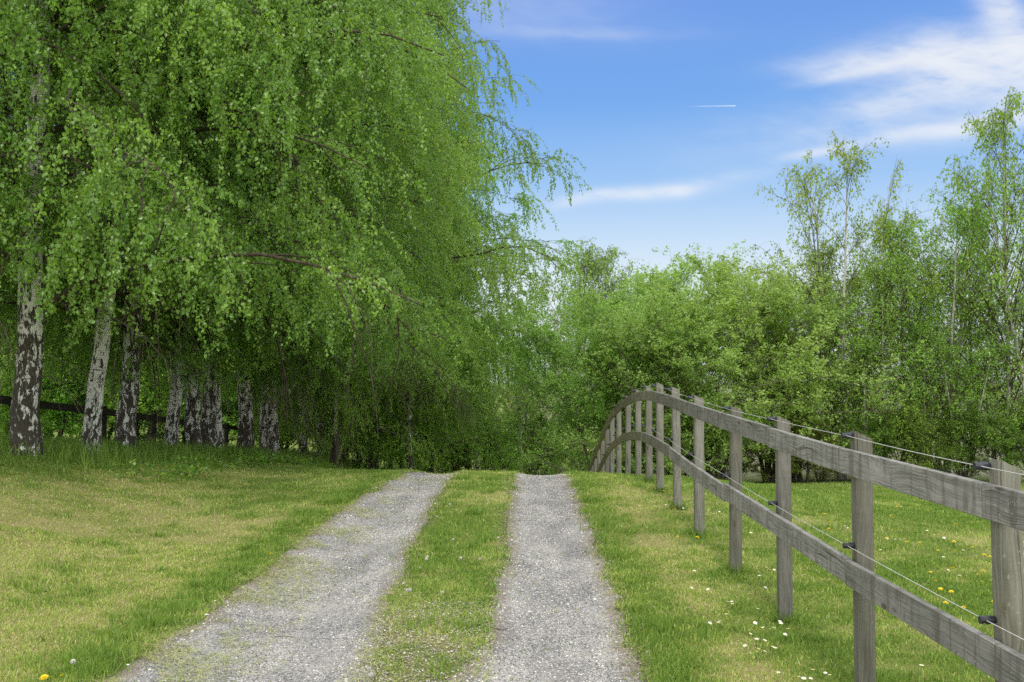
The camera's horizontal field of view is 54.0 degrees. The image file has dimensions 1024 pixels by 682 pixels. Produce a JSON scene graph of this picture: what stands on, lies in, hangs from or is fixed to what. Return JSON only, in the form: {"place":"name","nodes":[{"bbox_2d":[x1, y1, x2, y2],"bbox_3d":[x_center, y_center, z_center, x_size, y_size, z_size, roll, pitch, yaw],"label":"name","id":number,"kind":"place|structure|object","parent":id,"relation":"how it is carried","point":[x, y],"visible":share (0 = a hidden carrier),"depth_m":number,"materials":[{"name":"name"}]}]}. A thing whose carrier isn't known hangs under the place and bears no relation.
{"place":"outdoors","nodes":[
{"label":"outdoors","id":0,"kind":"place"},
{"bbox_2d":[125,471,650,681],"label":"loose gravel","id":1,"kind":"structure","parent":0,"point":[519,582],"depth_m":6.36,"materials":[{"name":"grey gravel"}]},
{"bbox_2d":[0,383,1023,681],"bbox_3d":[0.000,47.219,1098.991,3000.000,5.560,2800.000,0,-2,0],"label":"ground","id":2,"kind":"structure","parent":0,"point":[212,535],"depth_m":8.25,"materials":[{"name":"green plant"}]},
{"bbox_2d":[0,404,9,429],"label":"shrub","id":3,"kind":"object","parent":2,"relation":"on","point":[2,417],"visible":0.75,"depth_m":23.61,"materials":[{"name":"green plant"}]},
{"bbox_2d":[0,361,13,435],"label":"shrub","id":4,"kind":"object","parent":2,"relation":"on","point":[2,392],"visible":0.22,"depth_m":25.76,"materials":[{"name":"green plant"}]},
{"bbox_2d":[0,384,54,438],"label":"shrub","id":5,"kind":"object","parent":2,"relation":"on","point":[42,398],"visible":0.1,"depth_m":28.36,"materials":[{"name":"green plant"}]},
{"bbox_2d":[0,286,66,398],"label":"leafy tree","id":6,"kind":"object","parent":2,"relation":"on","point":[46,378],"visible":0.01,"depth_m":30.94,"materials":[{"name":"green plant"}]},
{"bbox_2d":[0,341,79,429],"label":"leafy tree","id":7,"kind":"object","parent":2,"relation":"on","point":[57,415],"visible":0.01,"depth_m":38.68,"materials":[{"name":"green plant"}]},
{"bbox_2d":[41,674,48,679],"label":"dandelion","id":8,"kind":"object","parent":2,"relation":"on","point":[44,676],"visible":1,"depth_m":4.75,"materials":[{"name":"yellow plant"}]},
{"bbox_2d":[1,330,166,393],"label":"leafy tree","id":9,"kind":"object","parent":2,"relation":"on","point":[58,377],"depth_m":33.61,"materials":[{"name":"green plant"}]},
{"bbox_2d":[0,334,183,439],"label":"leafy tree","id":10,"kind":"object","parent":2,"relation":"on","point":[66,397],"visible":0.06,"depth_m":32.60,"materials":[{"name":"green plant"}]},
{"bbox_2d":[48,370,144,439],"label":"leafy tree","id":11,"kind":"object","parent":2,"relation":"on","point":[109,431],"visible":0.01,"depth_m":39.17,"materials":[{"name":"green plant"}]},
{"bbox_2d":[0,395,255,447],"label":"rail fence","id":12,"kind":"object","parent":2,"relation":"on","point":[43,404],"visible":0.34,"depth_m":18.51,"materials":[{"name":"brown wood"}]},
{"bbox_2d":[46,325,237,442],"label":"leafy tree","id":13,"kind":"object","parent":2,"relation":"on","point":[164,407],"visible":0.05,"depth_m":33.93,"materials":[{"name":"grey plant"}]},
{"bbox_2d":[0,0,292,427],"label":"birch tree","id":14,"kind":"object","parent":2,"relation":"on","point":[76,64],"visible":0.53,"depth_m":11.00,"materials":[{"name":"green plant"}]},
{"bbox_2d":[1,438,346,481],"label":"broadleaf weeds","id":15,"kind":"object","parent":2,"relation":"on","point":[261,455],"visible":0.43,"depth_m":14.02,"materials":[{"name":"green plant"}]},
{"bbox_2d":[75,347,288,442],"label":"leafy tree","id":16,"kind":"object","parent":2,"relation":"on","point":[162,432],"visible":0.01,"depth_m":40.02,"materials":[{"name":"green plant"}]},
{"bbox_2d":[0,427,381,473],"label":"long grass","id":17,"kind":"structure","parent":2,"relation":"on","point":[77,448],"depth_m":13.89,"materials":[{"name":"green plant"}]},
{"bbox_2d":[67,360,315,449],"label":"leafy tree","id":18,"kind":"object","parent":2,"relation":"on","point":[230,422],"visible":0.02,"depth_m":35.97,"materials":[{"name":"green plant"}]},
{"bbox_2d":[0,0,454,489],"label":"birch tree","id":19,"kind":"object","parent":2,"relation":"on","point":[25,406],"visible":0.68,"depth_m":10.98,"materials":[{"name":"green plant"}]},
{"bbox_2d":[0,0,457,466],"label":"birch tree","id":20,"kind":"object","parent":2,"relation":"on","point":[190,428],"visible":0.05,"depth_m":17.06,"materials":[{"name":"green plant"}]},
{"bbox_2d":[0,10,487,452],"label":"birch tree","id":21,"kind":"object","parent":2,"relation":"on","point":[243,435],"visible":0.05,"depth_m":21.54,"materials":[{"name":"green plant"}]},
{"bbox_2d":[0,0,492,452],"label":"birch tree","id":22,"kind":"object","parent":2,"relation":"on","point":[93,404],"visible":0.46,"depth_m":12.18,"materials":[{"name":"green plant"}]},
{"bbox_2d":[0,0,495,467],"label":"birch tree","id":23,"kind":"object","parent":2,"relation":"on","point":[208,430],"visible":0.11,"depth_m":18.05,"materials":[{"name":"green plant"}]},
{"bbox_2d":[0,0,498,473],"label":"birch tree","id":24,"kind":"object","parent":2,"relation":"on","point":[172,428],"visible":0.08,"depth_m":17.33,"materials":[{"name":"green plant"}]},
{"bbox_2d":[0,0,500,450],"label":"birch tree","id":25,"kind":"object","parent":2,"relation":"on","point":[125,425],"visible":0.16,"depth_m":14.40,"materials":[{"name":"green plant"}]},
{"bbox_2d":[181,398,327,448],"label":"leafy tree","id":26,"kind":"object","parent":2,"relation":"on","point":[230,434],"depth_m":47.69,"materials":[{"name":"green plant"}]},
{"bbox_2d":[0,0,534,468],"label":"birch tree","id":27,"kind":"object","parent":2,"relation":"on","point":[252,356],"visible":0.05,"depth_m":17.48,"materials":[{"name":"green plant"}]},
{"bbox_2d":[221,367,313,450],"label":"leafy tree","id":28,"kind":"object","parent":2,"relation":"on","point":[286,446],"visible":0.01,"depth_m":41.65,"materials":[{"name":"green plant"}]},
{"bbox_2d":[46,34,497,459],"bbox_3d":[-5.760,-3.962,24.262,10.092,13.847,10.688,-2,-3,43],"label":"birch tree","id":29,"kind":"object","parent":2,"relation":"on","point":[264,429],"visible":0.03,"depth_m":22.71,"materials":[{"name":"green plant"}]},
{"bbox_2d":[106,472,454,681],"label":"gravel track","id":30,"kind":"structure","parent":2,"relation":"on","point":[318,612],"depth_m":6.34,"materials":[{"name":"grey gravel"}]},
{"bbox_2d":[57,84,533,469],"bbox_3d":[-5.842,-3.825,24.701,11.073,15.135,10.987,1,-2,-19],"label":"birch tree","id":31,"kind":"object","parent":2,"relation":"on","point":[272,423],"visible":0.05,"depth_m":22.75,"materials":[{"name":"green plant"}]},
{"bbox_2d":[155,108,468,457],"bbox_3d":[-5.962,-2.935,29.204,9.571,13.264,10.294,-3,-2,0],"label":"birch tree","id":32,"kind":"object","parent":2,"relation":"on","point":[317,426],"depth_m":29.84,"materials":[{"name":"green plant"}]},
{"bbox_2d":[180,78,494,456],"bbox_3d":[-4.964,-3.213,28.317,10.294,13.264,9.571,1,-3,-33],"label":"birch tree","id":33,"kind":"object","parent":2,"relation":"on","point":[301,438],"visible":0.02,"depth_m":27.49,"materials":[{"name":"green plant"}]},
{"bbox_2d":[183,242,508,471],"bbox_3d":[-4.581,0.244,27.518,8.587,7.214,7.510,1,-2,-14],"label":"birch tree","id":34,"kind":"object","parent":2,"relation":"on","point":[287,424],"visible":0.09,"depth_m":27.18,"materials":[{"name":"green plant"}]},
{"bbox_2d":[310,421,387,462],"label":"shrub","id":35,"kind":"object","parent":2,"relation":"on","point":[350,447],"depth_m":37.69,"materials":[{"name":"green plant"}]},
{"bbox_2d":[2,469,697,681],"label":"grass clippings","id":36,"kind":"object","parent":2,"relation":"on","point":[227,640],"depth_m":5.99,"materials":[{"name":"green plant"}]},
{"bbox_2d":[221,254,488,469],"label":"birch tree","id":37,"kind":"object","parent":2,"relation":"on","point":[371,456],"visible":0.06,"depth_m":30.91,"materials":[{"name":"green plant"}]},
{"bbox_2d":[253,0,503,468],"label":"birch tree","id":38,"kind":"object","parent":2,"relation":"on","point":[335,430],"visible":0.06,"depth_m":23.71,"materials":[{"name":"green plant"}]},
{"bbox_2d":[256,120,521,468],"bbox_3d":[-4.549,-1.959,33.175,10.475,14.095,10.042,-1,-3,28],"label":"birch tree","id":39,"kind":"object","parent":2,"relation":"on","point":[343,452],"depth_m":32.23,"materials":[{"name":"green plant"}]},
{"bbox_2d":[278,187,500,469],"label":"birch tree","id":40,"kind":"object","parent":2,"relation":"on","point":[359,460],"depth_m":35.48,"materials":[{"name":"green plant"}]},
{"bbox_2d":[296,353,487,473],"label":"birch tree","id":41,"kind":"object","parent":2,"relation":"on","point":[374,462],"visible":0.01,"depth_m":35.42,"materials":[{"name":"green plant"}]},
{"bbox_2d":[324,389,492,469],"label":"birch tree","id":42,"kind":"object","parent":2,"relation":"on","point":[452,439],"visible":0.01,"depth_m":42.27,"materials":[{"name":"green plant"}]},
{"bbox_2d":[386,416,459,471],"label":"shrub","id":43,"kind":"object","parent":2,"relation":"on","point":[424,469],"visible":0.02,"depth_m":43.65,"materials":[{"name":"green plant"}]},
{"bbox_2d":[339,341,507,470],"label":"birch tree","id":44,"kind":"object","parent":2,"relation":"on","point":[491,390],"depth_m":47.64,"materials":[{"name":"green plant"}]},
{"bbox_2d":[376,222,490,465],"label":"birch tree","id":45,"kind":"object","parent":2,"relation":"on","point":[422,426],"depth_m":40.78,"materials":[{"name":"green plant"}]},
{"bbox_2d":[277,0,611,468],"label":"birch tree","id":46,"kind":"object","parent":2,"relation":"on","point":[497,271],"visible":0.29,"depth_m":29.35,"materials":[{"name":"green plant"}]},
{"bbox_2d":[421,432,470,473],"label":"shrub","id":47,"kind":"object","parent":2,"relation":"on","point":[452,467],"visible":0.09,"depth_m":46.68,"materials":[{"name":"green plant"}]},
{"bbox_2d":[314,106,589,474],"bbox_3d":[-2.541,-0.956,33.977,10.398,14.428,11.890,0,-2,8],"label":"birch tree","id":48,"kind":"object","parent":2,"relation":"on","point":[521,355],"visible":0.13,"depth_m":32.45,"materials":[{"name":"green plant"}]},
{"bbox_2d":[399,210,527,468],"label":"birch tree","id":49,"kind":"object","parent":2,"relation":"on","point":[470,393],"depth_m":39.31,"materials":[{"name":"green plant"}]},
{"bbox_2d":[437,413,513,473],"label":"shrub","id":50,"kind":"object","parent":2,"relation":"on","point":[468,466],"visible":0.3,"depth_m":44.76,"materials":[{"name":"green plant"}]},
{"bbox_2d":[469,350,545,468],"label":"young birch","id":51,"kind":"object","parent":2,"relation":"on","point":[495,405],"depth_m":61.69,"materials":[{"name":"green plant"}]},
{"bbox_2d":[463,311,552,467],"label":"young birch","id":52,"kind":"object","parent":2,"relation":"on","point":[499,384],"visible":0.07,"depth_m":51.76,"materials":[{"name":"green plant"}]},
{"bbox_2d":[478,403,561,474],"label":"shrub","id":53,"kind":"object","parent":2,"relation":"on","point":[518,421],"visible":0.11,"depth_m":48.30,"materials":[{"name":"green plant"}]},
{"bbox_2d":[471,365,582,474],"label":"young birch","id":54,"kind":"object","parent":2,"relation":"on","point":[525,418],"visible":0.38,"depth_m":43.74,"materials":[{"name":"green plant"}]},
{"bbox_2d":[475,297,590,467],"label":"young birch","id":55,"kind":"object","parent":2,"relation":"on","point":[551,320],"visible":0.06,"depth_m":55.10,"materials":[{"name":"green plant"}]},
{"bbox_2d":[448,474,646,681],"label":"gravel track","id":56,"kind":"structure","parent":2,"relation":"on","point":[616,669],"depth_m":6.59,"materials":[{"name":"grey gravel"}]},
{"bbox_2d":[514,411,587,474],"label":"shrub","id":57,"kind":"object","parent":2,"relation":"on","point":[537,418],"visible":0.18,"depth_m":45.65,"materials":[{"name":"green plant"}]},
{"bbox_2d":[497,236,643,471],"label":"young birch","id":58,"kind":"object","parent":2,"relation":"on","point":[589,254],"visible":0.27,"depth_m":45.73,"materials":[{"name":"green plant"}]},
{"bbox_2d":[492,295,718,475],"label":"leafy tree","id":59,"kind":"object","parent":2,"relation":"on","point":[582,396],"visible":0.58,"depth_m":29.75,"materials":[{"name":"green plant"}]},
{"bbox_2d":[533,243,707,414],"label":"young birch","id":60,"kind":"object","parent":2,"relation":"on","point":[608,258],"visible":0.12,"depth_m":47.78,"materials":[{"name":"green plant"}]},
{"bbox_2d":[520,259,728,465],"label":"leafy tree","id":61,"kind":"object","parent":2,"relation":"on","point":[570,308],"visible":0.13,"depth_m":36.43,"materials":[{"name":"green plant"}]},
{"bbox_2d":[526,239,765,448],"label":"leafy tree","id":62,"kind":"object","parent":2,"relation":"on","point":[685,264],"visible":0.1,"depth_m":42.46,"materials":[{"name":"green plant"}]},
{"bbox_2d":[614,413,681,475],"bbox_3d":[3.832,3.241,29.209,2.200,2.598,2.563,0,-2,0],"label":"shrub","id":63,"kind":"object","parent":2,"relation":"on","point":[632,427],"visible":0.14,"depth_m":29.01,"materials":[{"name":"green plant"}]},
{"bbox_2d":[549,284,769,473],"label":"leafy tree","id":64,"kind":"object","parent":2,"relation":"on","point":[623,382],"visible":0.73,"depth_m":27.97,"materials":[{"name":"green plant"}]},
{"bbox_2d":[654,416,714,476],"bbox_3d":[5.071,3.096,29.648,2.114,2.696,2.823,1,-2,-19],"label":"shrub","id":65,"kind":"object","parent":2,"relation":"on","point":[683,452],"visible":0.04,"depth_m":29.37,"materials":[{"name":"green plant"}]},
{"bbox_2d":[669,401,750,479],"bbox_3d":[5.559,2.993,29.741,2.444,2.886,2.848,2,-3,-38],"label":"shrub","id":66,"kind":"object","parent":2,"relation":"on","point":[707,471],"visible":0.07,"depth_m":29.17,"materials":[{"name":"green plant"}]},
{"bbox_2d":[596,239,841,479],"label":"leafy tree","id":67,"kind":"object","parent":2,"relation":"on","point":[756,403],"visible":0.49,"depth_m":28.49,"materials":[{"name":"green plant"}]},
{"bbox_2d":[704,430,763,479],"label":"shrub","id":68,"kind":"object","parent":2,"relation":"on","point":[750,462],"visible":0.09,"depth_m":29.59,"materials":[{"name":"green plant"}]},
{"bbox_2d":[745,410,816,482],"bbox_3d":[8.006,3.156,29.753,2.361,2.392,2.026,-1,-2,15],"label":"shrub","id":69,"kind":"object","parent":2,"relation":"on","point":[756,470],"visible":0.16,"depth_m":29.56,"materials":[{"name":"green plant"}]},
{"bbox_2d":[655,243,913,482],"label":"leafy tree","id":70,"kind":"object","parent":2,"relation":"on","point":[804,343],"visible":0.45,"depth_m":29.55,"materials":[{"name":"green plant"}]},
{"bbox_2d":[720,327,848,480],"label":"young birch","id":71,"kind":"object","parent":2,"relation":"on","point":[795,477],"visible":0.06,"depth_m":31.25,"materials":[{"name":"green plant"}]},
{"bbox_2d":[694,288,886,480],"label":"leafy tree","id":72,"kind":"object","parent":2,"relation":"on","point":[829,381],"visible":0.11,"depth_m":31.00,"materials":[{"name":"green plant"}]},
{"bbox_2d":[587,383,1023,681],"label":"paddock fence","id":73,"kind":"object","parent":2,"relation":"on","point":[997,500],"visible":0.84,"depth_m":4.73,"materials":[{"name":"grey wood"}]},
{"bbox_2d":[772,399,850,482],"bbox_3d":[8.887,3.030,29.736,2.747,2.623,2.057,0,-2,-4],"label":"shrub","id":74,"kind":"object","parent":2,"relation":"on","point":[808,466],"visible":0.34,"depth_m":29.48,"materials":[{"name":"green plant"}]},
{"bbox_2d":[799,422,844,481],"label":"shrub","id":75,"kind":"object","parent":2,"relation":"on","point":[824,475],"visible":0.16,"depth_m":30.25,"materials":[{"name":"green plant"}]},
{"bbox_2d":[723,130,956,479],"bbox_3d":[9.816,-0.959,31.910,7.332,11.030,7.029,5,-3,-36],"label":"young birch","id":76,"kind":"object","parent":2,"relation":"on","point":[844,155],"visible":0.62,"depth_m":31.64,"materials":[{"name":"green plant"}]},
{"bbox_2d":[787,237,902,478],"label":"young birch","id":77,"kind":"object","parent":2,"relation":"on","point":[827,252],"visible":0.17,"depth_m":32.57,"materials":[{"name":"green plant"}]},
{"bbox_2d":[837,404,901,457],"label":"shrub","id":78,"kind":"object","parent":2,"relation":"on","point":[881,437],"visible":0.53,"depth_m":29.26,"materials":[{"name":"green plant"}]},
{"bbox_2d":[803,330,937,457],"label":"young birch","id":79,"kind":"object","parent":2,"relation":"on","point":[860,356],"visible":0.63,"depth_m":30.20,"materials":[{"name":"green plant"}]},
{"bbox_2d":[819,272,930,443],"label":"young birch","id":80,"kind":"object","parent":2,"relation":"on","point":[861,327],"visible":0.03,"depth_m":35.34,"materials":[{"name":"green plant"}]},
{"bbox_2d":[787,245,992,457],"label":"young birch","id":81,"kind":"object","parent":2,"relation":"on","point":[888,269],"visible":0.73,"depth_m":30.56,"materials":[{"name":"green plant"}]},
{"bbox_2d":[867,395,944,468],"bbox_3d":[11.586,2.962,29.790,2.324,2.744,2.708,-1,-3,29],"label":"shrub","id":82,"kind":"object","parent":2,"relation":"on","point":[915,426],"visible":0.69,"depth_m":29.41,"materials":[{"name":"green plant"}]},
{"bbox_2d":[829,214,1021,461],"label":"young birch","id":83,"kind":"object","parent":2,"relation":"on","point":[933,263],"visible":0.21,"depth_m":32.52,"materials":[{"name":"green plant"}]},
{"bbox_2d":[829,191,1023,472],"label":"young birch","id":84,"kind":"object","parent":2,"relation":"on","point":[956,218],"visible":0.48,"depth_m":31.03,"materials":[{"name":"green plant"}]},
{"bbox_2d":[891,403,961,470],"bbox_3d":[12.371,3.068,30.396,2.023,2.580,2.702,0,-2,10],"label":"shrub","id":85,"kind":"object","parent":2,"relation":"on","point":[952,452],"visible":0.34,"depth_m":29.69,"materials":[{"name":"green plant"}]},
{"bbox_2d":[849,235,1023,468],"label":"young birch","id":86,"kind":"object","parent":2,"relation":"on","point":[939,316],"visible":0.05,"depth_m":35.02,"materials":[{"name":"green plant"}]},
{"bbox_2d":[870,314,1011,464],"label":"young birch","id":87,"kind":"object","parent":2,"relation":"on","point":[919,331],"visible":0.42,"depth_m":30.54,"materials":[{"name":"green plant"}]},
{"bbox_2d":[878,86,1023,460],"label":"young birch","id":88,"kind":"object","parent":2,"relation":"on","point":[1001,126],"visible":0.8,"depth_m":31.05,"materials":[{"name":"green plant"}]},
{"bbox_2d":[886,196,1023,476],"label":"young birch","id":89,"kind":"object","parent":2,"relation":"on","point":[992,266],"visible":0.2,"depth_m":33.77,"materials":[{"name":"green plant"}]},
{"bbox_2d":[896,335,1023,477],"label":"young birch","id":90,"kind":"object","parent":2,"relation":"on","point":[976,380],"visible":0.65,"depth_m":29.89,"materials":[{"name":"green plant"}]},
{"bbox_2d":[901,156,1023,447],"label":"young birch","id":91,"kind":"object","parent":2,"relation":"on","point":[1012,315],"visible":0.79,"depth_m":30.26,"materials":[{"name":"green plant"}]},
{"bbox_2d":[929,398,1012,477],"bbox_3d":[13.581,3.035,30.139,2.299,2.715,2.679,0,-2,-9],"label":"shrub","id":92,"kind":"object","parent":2,"relation":"on","point":[970,419],"visible":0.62,"depth_m":29.88,"materials":[{"name":"green plant"}]},
{"bbox_2d":[925,290,1023,458],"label":"young birch","id":93,"kind":"object","parent":2,"relation":"on","point":[1000,314],"visible":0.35,"depth_m":31.19,"materials":[{"name":"green plant"}]},
{"bbox_2d":[957,404,1023,473],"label":"shrub","id":94,"kind":"object","parent":2,"relation":"on","point":[1010,449],"visible":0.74,"depth_m":29.46,"materials":[{"name":"green plant"}]},
{"bbox_2d":[979,392,1023,476],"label":"shrub","id":95,"kind":"object","parent":2,"relation":"on","point":[1018,415],"visible":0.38,"depth_m":29.96,"materials":[{"name":"green plant"}]},
{"bbox_2d":[9,0,1023,383],"label":"sky","id":96,"kind":"structure","parent":0,"point":[675,113],"materials":[{"name":"blue"}]}
]}

